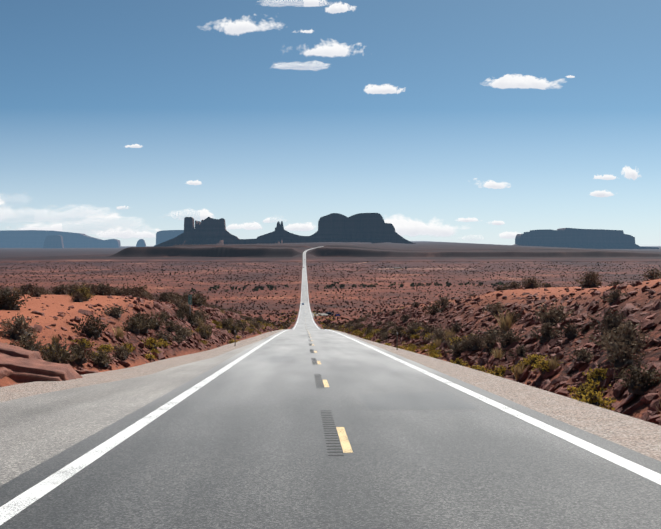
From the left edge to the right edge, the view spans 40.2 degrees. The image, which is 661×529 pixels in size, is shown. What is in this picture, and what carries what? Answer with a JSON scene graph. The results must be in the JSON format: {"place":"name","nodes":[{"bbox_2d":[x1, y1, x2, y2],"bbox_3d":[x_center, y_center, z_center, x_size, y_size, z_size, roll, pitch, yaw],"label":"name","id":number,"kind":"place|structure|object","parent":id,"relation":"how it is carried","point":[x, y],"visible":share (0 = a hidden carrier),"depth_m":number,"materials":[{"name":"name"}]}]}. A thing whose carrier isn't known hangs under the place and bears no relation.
{"place":"outdoors","nodes":[
{"label":"outdoors","id":0,"kind":"place"},
{"bbox_2d":[0,205,117,224],"bbox_3d":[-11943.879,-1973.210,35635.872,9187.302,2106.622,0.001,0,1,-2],"label":"cloud","id":1,"kind":"structure","parent":0,"point":[57,215],"depth_m":35671.87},
{"bbox_2d":[18,214,148,234],"bbox_3d":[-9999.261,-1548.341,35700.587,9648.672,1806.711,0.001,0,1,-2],"label":"cloud","id":2,"kind":"structure","parent":0,"point":[52,227],"depth_m":35716.91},
{"bbox_2d":[94,226,159,238],"bbox_3d":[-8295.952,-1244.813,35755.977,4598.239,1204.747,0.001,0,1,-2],"label":"cloud","id":3,"kind":"structure","parent":0,"point":[143,234],"depth_m":35763.55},
{"bbox_2d":[0,334,273,485],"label":"paved shoulder","id":4,"kind":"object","parent":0,"point":[36,430],"depth_m":18.95},
{"bbox_2d":[167,209,213,220],"bbox_3d":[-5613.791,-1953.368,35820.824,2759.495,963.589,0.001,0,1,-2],"label":"cloud","id":5,"kind":"structure","parent":0,"point":[205,214],"depth_m":35830.23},
{"bbox_2d":[226,222,261,229],"bbox_3d":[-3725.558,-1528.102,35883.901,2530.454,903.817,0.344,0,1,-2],"label":"cloud","id":6,"kind":"structure","parent":0,"point":[251,226],"depth_m":35895.59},
{"bbox_2d":[215,17,280,35],"bbox_3d":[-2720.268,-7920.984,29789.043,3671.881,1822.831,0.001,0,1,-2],"label":"cloud","id":7,"kind":"structure","parent":0,"point":[236,27],"depth_m":29784.44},
{"bbox_2d":[262,0,329,6],"bbox_3d":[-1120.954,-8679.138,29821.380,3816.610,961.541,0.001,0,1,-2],"label":"cloud","id":8,"kind":"structure","parent":0,"point":[310,3],"depth_m":29826.47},
{"bbox_2d":[284,222,315,230],"bbox_3d":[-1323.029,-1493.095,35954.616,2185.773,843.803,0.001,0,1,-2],"label":"cloud","id":9,"kind":"structure","parent":0,"point":[307,226],"depth_m":35958.19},
{"bbox_2d":[272,60,328,70],"bbox_3d":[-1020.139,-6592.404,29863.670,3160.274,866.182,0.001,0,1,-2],"label":"cloud","id":10,"kind":"structure","parent":0,"point":[298,66],"depth_m":29868.24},
{"bbox_2d":[0,246,660,528],"bbox_3d":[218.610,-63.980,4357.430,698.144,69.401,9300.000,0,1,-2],"label":"road asphalt","id":11,"kind":"structure","parent":0,"point":[241,444],"depth_m":12.13,"materials":[{"name":"asphalt"}]},
{"bbox_2d":[0,246,321,524],"bbox_3d":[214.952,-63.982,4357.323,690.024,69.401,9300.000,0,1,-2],"label":"edge line","id":12,"kind":"object","parent":11,"relation":"on","point":[90,456],"visible":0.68,"depth_m":12.89,"materials":[{"name":"white paint"}]},
{"bbox_2d":[248,355,292,360],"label":"asphalt repair patch","id":13,"kind":"object","parent":11,"relation":"on","point":[271,357],"visible":1,"depth_m":43.01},
{"bbox_2d":[305,328,343,455],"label":"rumble strips","id":14,"kind":"object","parent":11,"relation":"on","point":[328,422],"visible":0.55,"depth_m":15.95,"materials":[{"name":"black"}]},
{"bbox_2d":[304,271,352,452],"bbox_3d":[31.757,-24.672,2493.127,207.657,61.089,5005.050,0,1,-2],"label":"dashes","id":15,"kind":"structure","parent":11,"relation":"on","point":[346,446],"depth_m":14.76,"materials":[{"name":"yellow paint"}]},
{"bbox_2d":[358,393,478,408],"bbox_3d":[1.946,3.200,21.268,2.350,0.308,4.000,0,1,-2],"label":"asphalt repair patch","id":16,"kind":"object","parent":11,"relation":"on","point":[410,401],"visible":1,"depth_m":21.02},
{"bbox_2d":[305,253,660,484],"bbox_3d":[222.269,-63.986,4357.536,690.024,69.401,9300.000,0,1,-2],"label":"edge line","id":17,"kind":"object","parent":11,"relation":"on","point":[611,457],"visible":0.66,"depth_m":15.20,"materials":[{"name":"white paint"}]},
{"bbox_2d":[328,329,660,460],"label":"gravel verge","id":18,"kind":"structure","parent":11,"relation":"on","point":[643,437],"depth_m":19.41,"materials":[{"name":"gravel"}]},
{"bbox_2d":[0,241,660,423],"bbox_3d":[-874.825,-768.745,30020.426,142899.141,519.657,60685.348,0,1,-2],"label":"ground","id":19,"kind":"structure","parent":0,"point":[53,302],"depth_m":1158.42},
{"bbox_2d":[0,286,31,309],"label":"brow shrub","id":20,"kind":"object","parent":19,"relation":"on","point":[7,302],"visible":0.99,"depth_m":41.40,"materials":[{"name":"green plant"}]},
{"bbox_2d":[0,312,42,340],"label":"dry shrub","id":21,"kind":"object","parent":19,"relation":"on","point":[16,331],"visible":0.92,"depth_m":33.17,"materials":[{"name":"green plant"}]},
{"bbox_2d":[5,332,48,351],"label":"green shrub","id":22,"kind":"object","parent":19,"relation":"on","point":[27,345],"visible":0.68,"depth_m":31.12,"materials":[{"name":"green plant"}]},
{"bbox_2d":[19,282,42,293],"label":"dry shrub","id":23,"kind":"object","parent":19,"relation":"on","point":[29,286],"visible":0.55,"depth_m":62.95,"materials":[{"name":"green plant"}]},
{"bbox_2d":[25,286,47,296],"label":"brow shrub","id":24,"kind":"object","parent":19,"relation":"on","point":[37,292],"visible":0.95,"depth_m":53.12,"materials":[{"name":"green plant"}]},
{"bbox_2d":[43,235,63,247],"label":"butte","id":25,"kind":"object","parent":19,"relation":"on","point":[53,241],"visible":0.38,"depth_m":17840.53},
{"bbox_2d":[0,310,113,385],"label":"sandstone ledges","id":26,"kind":"object","parent":19,"relation":"on","point":[19,365],"visible":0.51,"depth_m":28.68,"materials":[{"name":"stone"}]},
{"bbox_2d":[50,285,68,294],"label":"brow shrub","id":27,"kind":"object","parent":19,"relation":"on","point":[59,291],"visible":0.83,"depth_m":59.30,"materials":[{"name":"brown plant"}]},
{"bbox_2d":[0,230,120,247],"bbox_3d":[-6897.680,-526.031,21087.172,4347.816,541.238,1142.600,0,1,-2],"label":"long mesa","id":28,"kind":"structure","parent":19,"relation":"on","point":[22,238],"depth_m":20805.74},
{"bbox_2d":[40,338,83,364],"bbox_3d":[-9.549,3.111,31.368,1.660,1.110,1.756,0,1,18],"label":"green shrub","id":29,"kind":"object","parent":19,"relation":"on","point":[59,356],"visible":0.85,"depth_m":31.35,"materials":[{"name":"green plant"}]},
{"bbox_2d":[61,280,90,295],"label":"brow shrub","id":30,"kind":"object","parent":19,"relation":"on","point":[74,287],"visible":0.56,"depth_m":55.97,"materials":[{"name":"green plant"}]},
{"bbox_2d":[71,290,87,301],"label":"brow shrub","id":31,"kind":"object","parent":19,"relation":"on","point":[77,296],"visible":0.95,"depth_m":50.01,"materials":[{"name":"green plant"}]},
{"bbox_2d":[66,341,95,364],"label":"green shrub","id":32,"kind":"object","parent":19,"relation":"on","point":[83,358],"visible":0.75,"depth_m":33.11,"materials":[{"name":"green plant"}]},
{"bbox_2d":[68,284,94,300],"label":"yellow green shrub","id":33,"kind":"object","parent":19,"relation":"on","point":[83,291],"visible":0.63,"depth_m":51.15,"materials":[{"name":"green plant"}]},
{"bbox_2d":[71,338,95,348],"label":"rabbitbrush","id":34,"kind":"object","parent":19,"relation":"on","point":[87,343],"visible":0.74,"depth_m":35.71,"materials":[{"name":"yellow"}]},
{"bbox_2d":[71,312,108,337],"bbox_3d":[-10.268,2.631,38.924,1.657,1.165,1.753,-1,1,-30],"label":"green shrub","id":35,"kind":"object","parent":19,"relation":"on","point":[93,329],"visible":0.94,"depth_m":38.86,"materials":[{"name":"green plant"}]},
{"bbox_2d":[88,348,116,366],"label":"green shrub","id":36,"kind":"object","parent":19,"relation":"on","point":[101,360],"visible":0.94,"depth_m":34.36,"materials":[{"name":"green plant"}]},
{"bbox_2d":[92,284,113,295],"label":"brow shrub","id":37,"kind":"object","parent":19,"relation":"on","point":[101,288],"visible":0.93,"depth_m":58.40,"materials":[{"name":"green plant"}]},
{"bbox_2d":[97,342,115,352],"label":"rabbitbrush","id":38,"kind":"object","parent":19,"relation":"on","point":[107,348],"visible":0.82,"depth_m":36.66,"materials":[{"name":"yellow"}]},
{"bbox_2d":[101,302,127,317],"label":"dry shrub","id":39,"kind":"object","parent":19,"relation":"on","point":[115,313],"visible":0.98,"depth_m":47.17,"materials":[{"name":"green plant"}]},
{"bbox_2d":[112,325,125,338],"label":"grass tuft","id":40,"kind":"object","parent":19,"relation":"on","point":[120,333],"visible":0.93,"depth_m":41.92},
{"bbox_2d":[111,345,131,359],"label":"dry shrub","id":41,"kind":"object","parent":19,"relation":"on","point":[122,354],"visible":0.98,"depth_m":37.53,"materials":[{"name":"green plant"}]},
{"bbox_2d":[121,283,137,295],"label":"brow shrub","id":42,"kind":"object","parent":19,"relation":"on","point":[130,291],"visible":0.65,"depth_m":68.39,"materials":[{"name":"green plant"}]},
{"bbox_2d":[119,315,148,333],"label":"green shrub","id":43,"kind":"object","parent":19,"relation":"on","point":[134,325],"visible":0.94,"depth_m":45.53,"materials":[{"name":"green plant"}]},
{"bbox_2d":[124,311,156,333],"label":"green shrub","id":44,"kind":"object","parent":19,"relation":"on","point":[145,330],"visible":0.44,"depth_m":46.61,"materials":[{"name":"green plant"}]},
{"bbox_2d":[0,329,286,402],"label":"gravel verge","id":45,"kind":"structure","parent":19,"relation":"on","point":[13,392],"depth_m":31.25,"materials":[{"name":"gravel"}]},
{"bbox_2d":[141,337,164,349],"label":"rabbitbrush","id":46,"kind":"object","parent":19,"relation":"on","point":[152,342],"visible":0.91,"depth_m":44.14,"materials":[{"name":"yellow"}]},
{"bbox_2d":[146,311,167,329],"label":"green shrub","id":47,"kind":"object","parent":19,"relation":"on","point":[158,323],"visible":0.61,"depth_m":50.07,"materials":[{"name":"green plant"}]},
{"bbox_2d":[154,327,173,341],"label":"dry shrub","id":48,"kind":"object","parent":19,"relation":"on","point":[161,335],"visible":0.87,"depth_m":47.63,"materials":[{"name":"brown plant"}]},
{"bbox_2d":[153,230,183,246],"bbox_3d":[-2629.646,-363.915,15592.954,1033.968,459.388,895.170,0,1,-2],"label":"mesa","id":49,"kind":"structure","parent":19,"relation":"on","point":[163,236],"depth_m":15419.10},
{"bbox_2d":[164,319,181,331],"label":"green shrub","id":50,"kind":"object","parent":19,"relation":"on","point":[171,327],"visible":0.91,"depth_m":52.31,"materials":[{"name":"green plant"}]},
{"bbox_2d":[174,324,195,338],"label":"dry shrub","id":51,"kind":"object","parent":19,"relation":"on","point":[181,332],"visible":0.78,"depth_m":52.16,"materials":[{"name":"green plant"}]},
{"bbox_2d":[185,312,198,324],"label":"green shrub","id":52,"kind":"object","parent":19,"relation":"on","point":[190,319],"visible":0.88,"depth_m":62.87,"materials":[{"name":"green plant"}]},
{"bbox_2d":[184,294,205,306],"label":"green shrub","id":53,"kind":"object","parent":19,"relation":"on","point":[196,301],"visible":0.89,"depth_m":88.01,"materials":[{"name":"green plant"}]},
{"bbox_2d":[154,217,238,246],"bbox_3d":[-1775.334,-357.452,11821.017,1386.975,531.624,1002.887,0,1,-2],"label":"butte","id":54,"kind":"object","parent":19,"relation":"on","point":[208,230],"visible":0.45,"depth_m":11740.08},
{"bbox_2d":[194,306,213,320],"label":"dry shrub","id":55,"kind":"object","parent":19,"relation":"on","point":[202,315],"visible":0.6,"depth_m":72.01,"materials":[{"name":"green plant"}]},
{"bbox_2d":[196,326,215,338],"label":"green shrub","id":56,"kind":"object","parent":19,"relation":"on","point":[203,334],"visible":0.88,"depth_m":59.61,"materials":[{"name":"green plant"}]},
{"bbox_2d":[220,317,233,329],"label":"green shrub","id":57,"kind":"object","parent":19,"relation":"on","point":[226,324],"visible":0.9,"depth_m":80.25,"materials":[{"name":"green plant"}]},
{"bbox_2d":[233,221,305,243],"bbox_3d":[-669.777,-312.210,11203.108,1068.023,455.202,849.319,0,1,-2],"label":"butte","id":58,"kind":"object","parent":19,"relation":"on","point":[279,234],"visible":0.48,"depth_m":11175.16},
{"bbox_2d":[0,278,660,425],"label":"rocky embankment","id":59,"kind":"structure","parent":19,"relation":"on","point":[651,414],"depth_m":38.13,"materials":[{"name":"stone"}]},
{"bbox_2d":[0,213,660,245],"bbox_3d":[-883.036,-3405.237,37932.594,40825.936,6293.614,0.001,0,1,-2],"label":"horizon haze","id":60,"kind":"object","parent":19,"relation":"on","point":[644,229],"depth_m":38129.12,"materials":[{"name":"white"}]},
{"bbox_2d":[0,261,660,326],"bbox_3d":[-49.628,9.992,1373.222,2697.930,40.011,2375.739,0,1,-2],"label":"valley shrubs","id":61,"kind":"object","parent":19,"relation":"on","point":[318,307],"visible":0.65,"depth_m":1429.36,"materials":[{"name":"green plant"}]},
{"bbox_2d":[300,213,415,243],"bbox_3d":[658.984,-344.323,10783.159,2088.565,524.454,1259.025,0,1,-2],"label":"butte","id":62,"kind":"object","parent":19,"relation":"on","point":[361,227],"visible":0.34,"depth_m":10498.45,"materials":[{"name":"stone"}]},
{"bbox_2d":[190,281,611,291],"bbox_3d":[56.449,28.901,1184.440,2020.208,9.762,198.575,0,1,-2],"label":"desert shrubs","id":63,"kind":"object","parent":19,"relation":"on","point":[270,287],"visible":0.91,"depth_m":1213.12,"materials":[{"name":"green plant"}]},
{"bbox_2d":[400,326,418,338],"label":"dry shrub","id":64,"kind":"object","parent":19,"relation":"on","point":[411,331],"visible":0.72,"depth_m":61.56,"materials":[{"name":"green plant"}]},
{"bbox_2d":[401,318,424,331],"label":"dry shrub","id":65,"kind":"object","parent":19,"relation":"on","point":[417,324],"visible":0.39,"depth_m":63.32,"materials":[{"name":"green plant"}]},
{"bbox_2d":[416,320,440,338],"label":"dry shrub","id":66,"kind":"object","parent":19,"relation":"on","point":[424,332],"visible":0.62,"depth_m":56.17,"materials":[{"name":"green plant"}]},
{"bbox_2d":[422,301,447,315],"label":"green shrub","id":67,"kind":"object","parent":19,"relation":"on","point":[434,309],"visible":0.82,"depth_m":68.88,"materials":[{"name":"green plant"}]},
{"bbox_2d":[423,325,452,344],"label":"dry shrub","id":68,"kind":"object","parent":19,"relation":"on","point":[438,334],"visible":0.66,"depth_m":50.25,"materials":[{"name":"green plant"}]},
{"bbox_2d":[437,335,464,356],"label":"dry shrub","id":69,"kind":"object","parent":19,"relation":"on","point":[455,353],"visible":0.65,"depth_m":42.19,"materials":[{"name":"green plant"}]},
{"bbox_2d":[445,320,465,331],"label":"dry shrub","id":70,"kind":"object","parent":19,"relation":"on","point":[456,327],"visible":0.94,"depth_m":51.72,"materials":[{"name":"green plant"}]},
{"bbox_2d":[451,357,467,366],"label":"rabbitbrush","id":71,"kind":"object","parent":19,"relation":"on","point":[458,362],"visible":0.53,"depth_m":38.93,"materials":[{"name":"yellow"}]},
{"bbox_2d":[453,330,480,350],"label":"dry shrub","id":72,"kind":"object","parent":19,"relation":"on","point":[468,347],"visible":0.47,"depth_m":41.44,"materials":[{"name":"green plant"}]},
{"bbox_2d":[464,334,482,349],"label":"dry shrub","id":73,"kind":"object","parent":19,"relation":"on","point":[476,344],"visible":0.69,"depth_m":40.63,"materials":[{"name":"green plant"}]},
{"bbox_2d":[469,325,506,340],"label":"shrub","id":74,"kind":"object","parent":19,"relation":"on","point":[493,330],"visible":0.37,"depth_m":40.70,"materials":[{"name":"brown plant"}]},
{"bbox_2d":[479,330,499,352],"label":"dry shrub","id":75,"kind":"object","parent":19,"relation":"on","point":[487,343],"visible":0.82,"depth_m":37.93,"materials":[{"name":"green plant"}]},
{"bbox_2d":[482,300,509,314],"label":"dry shrub","id":76,"kind":"object","parent":19,"relation":"on","point":[493,310],"visible":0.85,"depth_m":50.41,"materials":[{"name":"green plant"}]},
{"bbox_2d":[485,365,506,375],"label":"rabbitbrush","id":77,"kind":"object","parent":19,"relation":"on","point":[500,371],"visible":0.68,"depth_m":32.23,"materials":[{"name":"yellow"}]},
{"bbox_2d":[491,347,504,358],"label":"grass tuft","id":78,"kind":"object","parent":19,"relation":"on","point":[497,354],"visible":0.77,"depth_m":35.22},
{"bbox_2d":[494,309,514,331],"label":"grass tuft","id":79,"kind":"object","parent":19,"relation":"on","point":[506,321],"visible":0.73,"depth_m":41.71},
{"bbox_2d":[490,326,524,347],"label":"dry shrub","id":80,"kind":"object","parent":19,"relation":"on","point":[508,339],"visible":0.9,"depth_m":36.18,"materials":[{"name":"green plant"}]},
{"bbox_2d":[507,344,533,359],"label":"dry shrub","id":81,"kind":"object","parent":19,"relation":"on","point":[521,352],"visible":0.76,"depth_m":32.52,"materials":[{"name":"green plant"}]},
{"bbox_2d":[513,362,528,379],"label":"grass tuft","id":82,"kind":"object","parent":19,"relation":"on","point":[519,371],"visible":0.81,"depth_m":29.78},
{"bbox_2d":[518,275,544,288],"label":"shrub","id":83,"kind":"object","parent":19,"relation":"on","point":[529,283],"visible":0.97,"depth_m":62.23,"materials":[{"name":"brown plant"}]},
{"bbox_2d":[523,354,547,363],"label":"rabbitbrush","id":84,"kind":"object","parent":19,"relation":"on","point":[534,358],"visible":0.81,"depth_m":30.27,"materials":[{"name":"yellow"}]},
{"bbox_2d":[529,320,559,343],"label":"dry shrub","id":85,"kind":"object","parent":19,"relation":"on","point":[547,333],"visible":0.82,"depth_m":32.53,"materials":[{"name":"green plant"}]},
{"bbox_2d":[531,357,561,373],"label":"rabbitbrush","id":86,"kind":"object","parent":19,"relation":"on","point":[543,367],"visible":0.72,"depth_m":28.06,"materials":[{"name":"yellow"}]},
{"bbox_2d":[544,354,559,369],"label":"grass tuft","id":87,"kind":"object","parent":19,"relation":"on","point":[553,364],"visible":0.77,"depth_m":27.72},
{"bbox_2d":[533,298,577,325],"bbox_3d":[8.995,1.944,36.132,1.843,1.214,2.045,0,1,-5],"label":"dry shrub","id":88,"kind":"object","parent":19,"relation":"on","point":[553,316],"visible":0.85,"depth_m":35.98,"materials":[{"name":"green plant"}]},
{"bbox_2d":[553,319,586,338],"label":"dry shrub","id":89,"kind":"object","parent":19,"relation":"on","point":[570,331],"visible":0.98,"depth_m":31.03,"materials":[{"name":"green plant"}]},
{"bbox_2d":[568,346,593,362],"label":"dry shrub","id":90,"kind":"object","parent":19,"relation":"on","point":[582,354],"visible":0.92,"depth_m":26.52,"materials":[{"name":"green plant"}]},
{"bbox_2d":[514,228,658,248],"bbox_3d":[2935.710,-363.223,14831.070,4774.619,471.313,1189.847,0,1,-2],"label":"mesa","id":91,"kind":"structure","parent":19,"relation":"on","point":[588,238],"depth_m":14604.70,"materials":[{"name":"stone"}]},
{"bbox_2d":[573,269,602,288],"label":"shrub","id":92,"kind":"object","parent":19,"relation":"on","point":[590,281],"visible":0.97,"depth_m":51.04,"materials":[{"name":"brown plant"}]},
{"bbox_2d":[567,379,610,397],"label":"rabbitbrush","id":93,"kind":"object","parent":19,"relation":"on","point":[587,387],"visible":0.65,"depth_m":22.76,"materials":[{"name":"yellow"}]},
{"bbox_2d":[571,389,615,409],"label":"rabbitbrush","id":94,"kind":"object","parent":19,"relation":"on","point":[589,397],"visible":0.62,"depth_m":21.08,"materials":[{"name":"yellow"}]},
{"bbox_2d":[582,365,607,381],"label":"rabbitbrush","id":95,"kind":"object","parent":19,"relation":"on","point":[597,374],"visible":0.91,"depth_m":23.51,"materials":[{"name":"yellow"}]},
{"bbox_2d":[581,306,632,337],"bbox_3d":[8.513,1.757,27.440,1.522,1.018,1.496,-1,1,-42],"label":"dry shrub","id":96,"kind":"object","parent":19,"relation":"on","point":[610,322],"visible":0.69,"depth_m":27.31,"materials":[{"name":"green plant"}]},
{"bbox_2d":[584,324,648,353],"bbox_3d":[8.116,2.086,25.080,1.570,0.872,1.660,0,1,-23],"label":"dry shrub","id":97,"kind":"object","parent":19,"relation":"on","point":[605,335],"visible":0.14,"depth_m":25.18,"materials":[{"name":"green plant"}]},
{"bbox_2d":[601,287,631,304],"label":"dry shrub","id":98,"kind":"object","parent":19,"relation":"on","point":[614,295],"visible":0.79,"depth_m":32.58,"materials":[{"name":"green plant"}]},
{"bbox_2d":[598,318,653,353],"bbox_3d":[8.045,2.015,24.468,1.480,1.092,1.400,0,1,23],"label":"shrub","id":99,"kind":"object","parent":19,"relation":"on","point":[627,334],"visible":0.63,"depth_m":24.33,"materials":[{"name":"green plant"}]},
{"bbox_2d":[603,338,649,367],"bbox_3d":[7.609,2.289,23.508,1.207,0.813,1.192,1,2,44],"label":"dry shrub","id":100,"kind":"object","parent":19,"relation":"on","point":[622,355],"visible":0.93,"depth_m":23.33,"materials":[{"name":"green plant"}]},
{"bbox_2d":[612,358,658,394],"bbox_3d":[7.100,2.550,20.444,1.431,0.801,1.184,0,1,5],"label":"green shrub","id":101,"kind":"object","parent":19,"relation":"on","point":[637,383],"visible":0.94,"depth_m":20.38,"materials":[{"name":"green plant"}]},
{"bbox_2d":[640,267,660,279],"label":"dry shrub","id":102,"kind":"object","parent":19,"relation":"on","point":[652,275],"visible":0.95,"depth_m":38.39,"materials":[{"name":"brown plant"}]},
{"bbox_2d":[0,244,660,262],"bbox_3d":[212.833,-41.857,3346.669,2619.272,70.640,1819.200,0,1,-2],"label":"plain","id":103,"kind":"structure","parent":0,"point":[249,253],"depth_m":2872.00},
{"bbox_2d":[0,0,660,213],"label":"sky","id":104,"kind":"structure","parent":0,"point":[82,82],"materials":[{"name":"blue"}]},
{"bbox_2d":[303,40,362,56],"bbox_3d":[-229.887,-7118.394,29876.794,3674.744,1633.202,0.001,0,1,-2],"label":"cloud","id":105,"kind":"structure","parent":0,"point":[330,49],"depth_m":29883.40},
{"bbox_2d":[325,2,355,13],"bbox_3d":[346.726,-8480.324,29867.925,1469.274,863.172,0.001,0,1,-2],"label":"cloud","id":106,"kind":"structure","parent":0,"point":[340,7],"depth_m":29866.11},
{"bbox_2d":[364,84,404,93],"bbox_3d":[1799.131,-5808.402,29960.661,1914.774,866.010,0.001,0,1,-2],"label":"cloud","id":107,"kind":"structure","parent":0,"point":[381,89],"depth_m":29958.10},
{"bbox_2d":[384,215,465,236],"bbox_3d":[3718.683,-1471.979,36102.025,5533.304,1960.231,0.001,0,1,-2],"label":"cloud","id":108,"kind":"structure","parent":0,"point":[402,225],"depth_m":36096.33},
{"bbox_2d":[455,218,481,221],"bbox_3d":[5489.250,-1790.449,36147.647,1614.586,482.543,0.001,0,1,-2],"label":"cloud","id":109,"kind":"structure","parent":0,"point":[467,219],"depth_m":36147.52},
{"bbox_2d":[475,178,509,188],"bbox_3d":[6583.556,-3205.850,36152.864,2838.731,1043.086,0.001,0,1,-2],"label":"cloud","id":110,"kind":"structure","parent":0,"point":[493,184],"depth_m":36153.63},
{"bbox_2d":[499,231,520,238],"bbox_3d":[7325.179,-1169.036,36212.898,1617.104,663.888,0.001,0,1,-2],"label":"cloud","id":111,"kind":"structure","parent":0,"point":[508,235],"depth_m":36207.44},
{"bbox_2d":[486,74,561,89],"bbox_3d":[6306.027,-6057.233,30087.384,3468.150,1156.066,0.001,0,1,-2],"label":"cloud","id":112,"kind":"structure","parent":0,"point":[515,81],"depth_m":30088.13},
{"bbox_2d":[590,190,613,196],"bbox_3d":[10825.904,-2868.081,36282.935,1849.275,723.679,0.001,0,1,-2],"label":"cloud","id":113,"kind":"structure","parent":0,"point":[604,193],"depth_m":36285.26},
{"bbox_2d":[594,175,615,179],"bbox_3d":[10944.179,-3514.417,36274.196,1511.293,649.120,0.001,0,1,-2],"label":"cloud","id":114,"kind":"structure","parent":0,"point":[608,177],"depth_m":36277.78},
{"bbox_2d":[621,166,639,179],"bbox_3d":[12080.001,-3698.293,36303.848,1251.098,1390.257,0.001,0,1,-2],"label":"cloud","id":115,"kind":"structure","parent":0,"point":[631,173],"depth_m":36303.59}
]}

